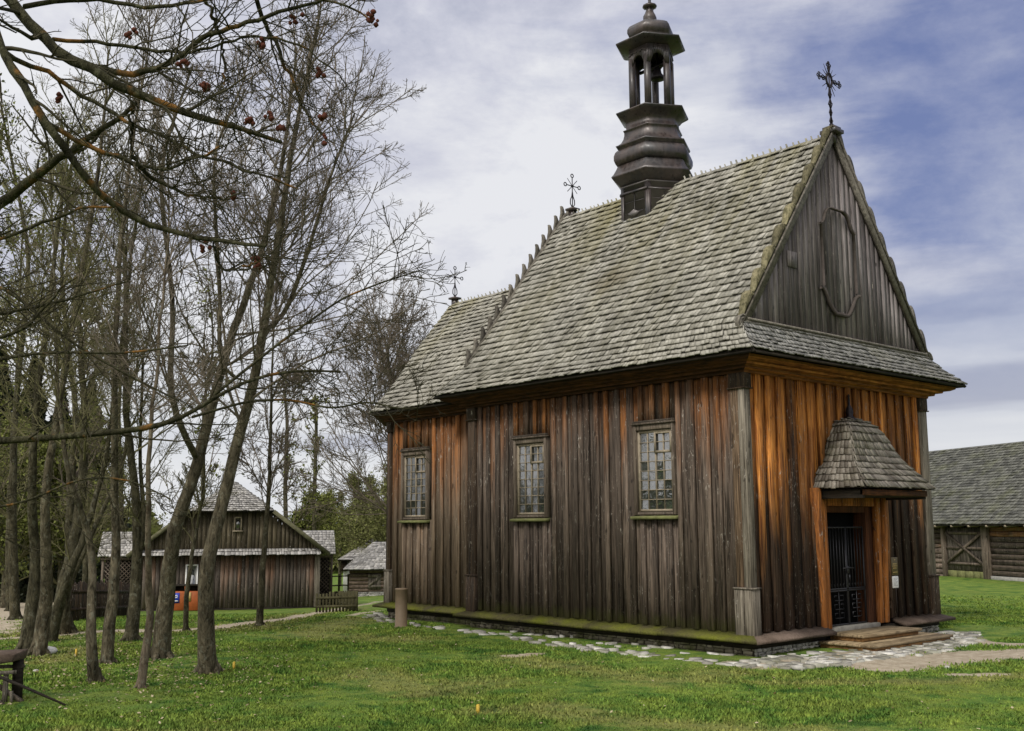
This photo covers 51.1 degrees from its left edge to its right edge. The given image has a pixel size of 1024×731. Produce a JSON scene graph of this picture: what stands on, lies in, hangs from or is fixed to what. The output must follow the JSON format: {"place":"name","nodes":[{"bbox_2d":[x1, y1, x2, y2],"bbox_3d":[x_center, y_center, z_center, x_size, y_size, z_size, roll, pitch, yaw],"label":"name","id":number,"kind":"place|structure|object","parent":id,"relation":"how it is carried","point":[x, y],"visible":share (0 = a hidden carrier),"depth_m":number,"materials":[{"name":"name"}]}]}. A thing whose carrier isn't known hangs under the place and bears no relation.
{"place":"outdoors","nodes":[
{"label":"outdoors","id":0,"kind":"place"},
{"bbox_2d":[0,571,1023,730],"bbox_3d":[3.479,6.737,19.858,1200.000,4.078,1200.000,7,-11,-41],"label":"ground","id":1,"kind":"structure","parent":0,"point":[958,586],"depth_m":15.42,"materials":[{"name":"green plant"}]},
{"bbox_2d":[0,89,43,488],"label":"budding tree","id":2,"kind":"object","parent":1,"relation":"on","point":[8,113],"visible":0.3,"depth_m":34.24,"materials":[{"name":"green plant"}]},
{"bbox_2d":[0,182,55,610],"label":"budding tree","id":3,"kind":"object","parent":1,"relation":"on","point":[7,482],"visible":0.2,"depth_m":43.79,"materials":[{"name":"brown plant"}]},
{"bbox_2d":[0,347,55,602],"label":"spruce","id":4,"kind":"object","parent":1,"relation":"on","point":[24,588],"visible":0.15,"depth_m":60.91,"materials":[{"name":"green plant"}]},
{"bbox_2d":[0,356,56,597],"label":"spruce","id":5,"kind":"object","parent":1,"relation":"on","point":[43,412],"visible":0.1,"depth_m":69.47,"materials":[{"name":"green plant"}]},
{"bbox_2d":[0,649,67,705],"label":"wooden trestle","id":6,"kind":"object","parent":1,"relation":"on","point":[16,657],"visible":0.87,"depth_m":13.62,"materials":[{"name":"brown wood"}]},
{"bbox_2d":[0,413,74,607],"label":"budding tree","id":7,"kind":"object","parent":1,"relation":"on","point":[24,553],"visible":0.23,"depth_m":50.14,"materials":[{"name":"green plant"}]},
{"bbox_2d":[0,73,102,619],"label":"budding tree","id":8,"kind":"object","parent":1,"relation":"on","point":[14,603],"visible":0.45,"depth_m":26.89,"materials":[{"name":"brown plant"}]},
{"bbox_2d":[0,392,104,602],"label":"spruce","id":9,"kind":"object","parent":1,"relation":"on","point":[79,576],"visible":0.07,"depth_m":62.09,"materials":[{"name":"green plant"}]},
{"bbox_2d":[48,646,57,653],"bbox_3d":[-8.203,5.042,18.988,0.318,0.140,0.360,7,-11,-41],"label":"stone","id":10,"kind":"object","parent":1,"relation":"on","point":[52,649],"visible":0.61,"depth_m":18.90,"materials":[{"name":"white stone"}]},
{"bbox_2d":[0,415,125,589],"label":"budding tree","id":11,"kind":"object","parent":1,"relation":"on","point":[59,557],"visible":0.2,"depth_m":51.74,"materials":[{"name":"green plant"}]},
{"bbox_2d":[0,143,135,682],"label":"bare tree","id":12,"kind":"object","parent":1,"relation":"on","point":[94,672],"visible":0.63,"depth_m":15.40,"materials":[{"name":"brown plant"}]},
{"bbox_2d":[0,105,137,581],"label":"budding tree","id":13,"kind":"object","parent":1,"relation":"on","point":[68,522],"visible":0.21,"depth_m":28.99,"materials":[{"name":"brown plant"}]},
{"bbox_2d":[0,57,140,648],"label":"bare tree","id":14,"kind":"object","parent":1,"relation":"on","point":[29,616],"visible":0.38,"depth_m":19.20,"materials":[{"name":"brown plant"}]},
{"bbox_2d":[22,376,131,596],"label":"spruce","id":15,"kind":"object","parent":1,"relation":"on","point":[129,525],"visible":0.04,"depth_m":71.02,"materials":[{"name":"green plant"}]},
{"bbox_2d":[37,160,129,583],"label":"budding tree","id":16,"kind":"object","parent":1,"relation":"on","point":[84,571],"visible":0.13,"depth_m":45.90,"materials":[{"name":"green plant"}]},
{"bbox_2d":[30,253,156,634],"bbox_3d":[-8.889,1.580,22.531,2.611,8.356,2.726,7,-11,-41],"label":"bare tree","id":17,"kind":"object","parent":1,"relation":"on","point":[67,621],"visible":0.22,"depth_m":22.65,"materials":[{"name":"brown plant"}]},
{"bbox_2d":[0,0,193,656],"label":"bare tree","id":18,"kind":"object","parent":1,"relation":"on","point":[39,644],"visible":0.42,"depth_m":18.67,"materials":[{"name":"brown plant"}]},
{"bbox_2d":[70,580,129,620],"bbox_3d":[-10.824,6.283,28.773,0.050,1.378,6.417,0,-9,-5],"label":"picket fence","id":19,"kind":"object","parent":1,"relation":"on","point":[78,603],"visible":0.41,"depth_m":27.78,"materials":[{"name":"brown wood"}]},
{"bbox_2d":[0,0,229,664],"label":"bare tree","id":20,"kind":"object","parent":1,"relation":"on","point":[108,641],"visible":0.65,"depth_m":17.38,"materials":[{"name":"brown plant"}]},
{"bbox_2d":[66,193,166,557],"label":"budding tree","id":21,"kind":"object","parent":1,"relation":"on","point":[122,475],"visible":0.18,"depth_m":52.06,"materials":[{"name":"green plant"}]},
{"bbox_2d":[48,183,205,641],"bbox_3d":[-7.641,0.959,20.925,3.147,9.100,2.645,0,-8,-5],"label":"bare tree","id":22,"kind":"object","parent":1,"relation":"on","point":[59,604],"visible":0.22,"depth_m":20.84,"materials":[{"name":"brown plant"}]},
{"bbox_2d":[96,447,168,552],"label":"budding tree","id":23,"kind":"object","parent":1,"relation":"on","point":[157,524],"visible":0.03,"depth_m":77.53,"materials":[{"name":"green plant"}]},
{"bbox_2d":[80,147,254,640],"bbox_3d":[-7.023,0.591,21.052,3.411,9.844,2.752,7,-11,-41],"label":"bare tree","id":24,"kind":"object","parent":1,"relation":"on","point":[131,632],"visible":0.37,"depth_m":20.98,"materials":[{"name":"brown plant"}]},
{"bbox_2d":[65,108,272,688],"bbox_3d":[-4.806,0.524,14.516,2.840,8.001,2.575,1,-9,-7],"label":"bare tree","id":25,"kind":"object","parent":1,"relation":"on","point":[143,662],"visible":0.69,"depth_m":14.74,"materials":[{"name":"brown plant"}]},
{"bbox_2d":[174,584,197,610],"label":"recycling bin","id":26,"kind":"object","parent":1,"relation":"on","point":[179,598],"visible":0.42,"depth_m":41.58,"materials":[{"name":"orange plastic"}]},
{"bbox_2d":[0,0,378,419],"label":"overhanging tree","id":27,"kind":"object","parent":1,"relation":"on","point":[106,74],"visible":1,"depth_m":7.33,"materials":[{"name":"brown plant"}]},
{"bbox_2d":[151,335,237,630],"bbox_3d":[-6.927,2.645,23.040,1.849,6.346,2.454,1,-9,-8],"label":"bare tree","id":28,"kind":"object","parent":1,"relation":"on","point":[190,568],"visible":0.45,"depth_m":22.93,"materials":[{"name":"brown plant"}]},
{"bbox_2d":[158,267,244,521],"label":"budding tree","id":29,"kind":"object","parent":1,"relation":"on","point":[226,403],"visible":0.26,"depth_m":57.99,"materials":[{"name":"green plant"}]},
{"bbox_2d":[97,481,335,610],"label":"farmhouse","id":30,"kind":"object","parent":1,"relation":"on","point":[298,570],"visible":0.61,"depth_m":43.63,"materials":[{"name":"brown wood"}]},
{"bbox_2d":[185,564,197,583],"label":"window","id":31,"kind":"structure","parent":30,"relation":"in","point":[194,577],"depth_m":42.93,"materials":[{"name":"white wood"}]},
{"bbox_2d":[233,517,242,531],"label":"window","id":32,"kind":"structure","parent":30,"relation":"in","point":[237,520],"depth_m":43.61,"materials":[{"name":"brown wood"}]},
{"bbox_2d":[71,0,374,659],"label":"bare tree","id":33,"kind":"object","parent":1,"relation":"on","point":[161,640],"visible":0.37,"depth_m":17.94,"materials":[{"name":"brown plant"}]},
{"bbox_2d":[0,157,466,582],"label":"overhanging tree","id":34,"kind":"object","parent":1,"relation":"on","point":[34,437],"visible":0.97,"depth_m":11.61,"materials":[{"name":"brown plant"}]},
{"bbox_2d":[104,491,385,573],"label":"distant woods","id":35,"kind":"object","parent":1,"relation":"on","point":[335,568],"depth_m":123.02,"materials":[{"name":"green plant"}]},
{"bbox_2d":[72,0,433,674],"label":"bare tree","id":36,"kind":"object","parent":1,"relation":"on","point":[207,661],"visible":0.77,"depth_m":16.14,"materials":[{"name":"brown plant"}]},
{"bbox_2d":[226,251,326,625],"bbox_3d":[-5.316,1.710,24.350,2.238,8.577,3.076,1,-9,-8],"label":"bare tree","id":37,"kind":"object","parent":1,"relation":"on","point":[259,480],"visible":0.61,"depth_m":24.19,"materials":[{"name":"brown plant"}]},
{"bbox_2d":[271,365,315,533],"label":"budding tree","id":38,"kind":"object","parent":1,"relation":"on","point":[286,499],"visible":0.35,"depth_m":56.06,"materials":[{"name":"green plant"}]},
{"bbox_2d":[293,395,335,534],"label":"budding tree","id":39,"kind":"object","parent":1,"relation":"on","point":[314,492],"visible":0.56,"depth_m":61.72,"materials":[{"name":"green plant"}]},
{"bbox_2d":[288,484,345,562],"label":"budding tree","id":40,"kind":"object","parent":1,"relation":"on","point":[300,524],"visible":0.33,"depth_m":67.83,"materials":[{"name":"green plant"}]},
{"bbox_2d":[315,590,357,612],"bbox_3d":[-6.904,8.768,40.180,1.224,1.595,16.932,1,-9,-11],"label":"picket fence","id":41,"kind":"object","parent":1,"relation":"on","point":[346,600],"visible":0.98,"depth_m":32.66,"materials":[{"name":"brown wood"}]},
{"bbox_2d":[329,574,348,591],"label":"rail fence","id":42,"kind":"object","parent":1,"relation":"on","point":[339,576],"visible":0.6,"depth_m":69.78,"materials":[{"name":"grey wood"}]},
{"bbox_2d":[260,255,436,530],"bbox_3d":[-4.735,2.129,36.122,6.548,12.183,6.503,7,-11,-41],"label":"bare tree","id":43,"kind":"object","parent":1,"relation":"on","point":[398,357],"visible":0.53,"depth_m":35.93,"materials":[{"name":"brown plant"}]},
{"bbox_2d":[321,488,383,584],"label":"budding tree","id":44,"kind":"object","parent":1,"relation":"on","point":[340,572],"visible":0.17,"depth_m":88.17,"materials":[{"name":"green plant"}]},
{"bbox_2d":[328,468,384,556],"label":"budding tree","id":45,"kind":"object","parent":1,"relation":"on","point":[345,519],"visible":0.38,"depth_m":82.39,"materials":[{"name":"green plant"}]},
{"bbox_2d":[338,539,377,591],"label":"white cottage","id":46,"kind":"structure","parent":1,"relation":"on","point":[347,558],"depth_m":73.09,"materials":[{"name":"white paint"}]},
{"bbox_2d":[335,460,386,553],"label":"budding tree","id":47,"kind":"object","parent":1,"relation":"on","point":[372,526],"visible":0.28,"depth_m":74.67,"materials":[{"name":"green plant"}]},
{"bbox_2d":[343,542,385,596],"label":"log granary","id":48,"kind":"structure","parent":1,"relation":"on","point":[366,567],"depth_m":64.12,"materials":[{"name":"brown wood"}]},
{"bbox_2d":[368,574,380,588],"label":"door","id":49,"kind":"structure","parent":48,"relation":"in","point":[374,580],"depth_m":64.09,"materials":[{"name":"brown wood"}]},
{"bbox_2d":[346,335,416,482],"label":"bare tree","id":50,"kind":"object","parent":1,"relation":"on","point":[382,468],"visible":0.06,"depth_m":40.05,"materials":[{"name":"brown plant"}]},
{"bbox_2d":[394,588,407,626],"bbox_3d":[-2.434,5.370,23.554,0.300,0.935,0.300,7,-11,-41],"label":"bollard","id":51,"kind":"object","parent":1,"relation":"on","point":[400,607],"visible":0.82,"depth_m":23.46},
{"bbox_2d":[476,704,479,712],"bbox_3d":[-0.405,4.078,12.706,0.032,0.132,0.044,7,-11,-41],"label":"marker peg","id":52,"kind":"object","parent":1,"relation":"on","point":[477,708],"visible":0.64,"depth_m":12.70,"materials":[{"name":"yellow paint"}]},
{"bbox_2d":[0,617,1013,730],"bbox_3d":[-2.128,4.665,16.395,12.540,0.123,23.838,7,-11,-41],"label":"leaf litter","id":53,"kind":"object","parent":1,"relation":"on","point":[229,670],"visible":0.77,"depth_m":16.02,"materials":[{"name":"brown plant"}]},
{"bbox_2d":[369,0,967,656],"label":"wooden church","id":54,"kind":"structure","parent":1,"relation":"on","point":[677,402],"depth_m":21.15,"materials":[{"name":"brown wood"}]},
{"bbox_2d":[397,446,431,522],"bbox_3d":[-2.342,2.892,25.912,0.230,1.810,1.140,7,-11,-41],"label":"window","id":55,"kind":"structure","parent":54,"relation":"in","point":[416,479],"depth_m":25.91,"materials":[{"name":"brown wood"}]},
{"bbox_2d":[510,433,550,521],"bbox_3d":[0.391,2.352,22.451,0.230,1.810,1.090,7,-11,-41],"label":"window","id":56,"kind":"structure","parent":54,"relation":"in","point":[531,452],"depth_m":22.45,"materials":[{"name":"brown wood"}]},
{"bbox_2d":[630,418,677,518],"bbox_3d":[2.658,1.927,19.919,0.230,1.840,1.080,7,-11,-41],"label":"window","id":57,"kind":"structure","parent":54,"relation":"in","point":[654,441],"depth_m":19.94,"materials":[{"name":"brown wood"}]},
{"bbox_2d":[891,557,897,574],"bbox_3d":[7.532,3.953,21.112,0.240,0.350,0.022,7,-11,-41],"label":"plaque","id":58,"kind":"object","parent":54,"relation":"attached to","point":[894,565],"visible":1,"depth_m":21.09,"materials":[{"name":"yellow metal"}]},
{"bbox_2d":[892,576,898,612],"bbox_3d":[7.537,4.496,21.037,0.230,0.715,0.020,7,-11,-41],"label":"notice","id":59,"kind":"object","parent":54,"relation":"attached to","point":[895,583],"visible":1,"depth_m":21.03,"materials":[{"name":"white paper"}]},
{"bbox_2d":[362,612,985,670],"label":"paving","id":60,"kind":"structure","parent":1,"relation":"on","point":[961,638],"depth_m":18.25,"materials":[{"name":"stone"}]},
{"bbox_2d":[819,625,952,650],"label":"wooden steps","id":61,"kind":"structure","parent":60,"relation":"on","point":[881,638],"depth_m":19.22,"materials":[{"name":"brown wood"}]},
{"bbox_2d":[791,665,802,669],"bbox_3d":[4.378,4.622,16.404,0.190,0.075,0.195,1,-9,-9],"label":"loose stone","id":62,"kind":"object","parent":1,"relation":"on","point":[795,667],"visible":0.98,"depth_m":16.34,"materials":[{"name":"white stone"}]},
{"bbox_2d":[929,441,1023,581],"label":"barn","id":63,"kind":"structure","parent":1,"relation":"on","point":[977,493],"depth_m":43.93,"materials":[{"name":"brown wood"}]},
{"bbox_2d":[945,528,982,570],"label":"door","id":64,"kind":"structure","parent":63,"relation":"in","point":[963,547],"depth_m":43.58,"materials":[{"name":"brown wood"}]},
{"bbox_2d":[0,0,1023,526],"label":"sky","id":65,"kind":"structure","parent":0,"point":[520,98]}
]}

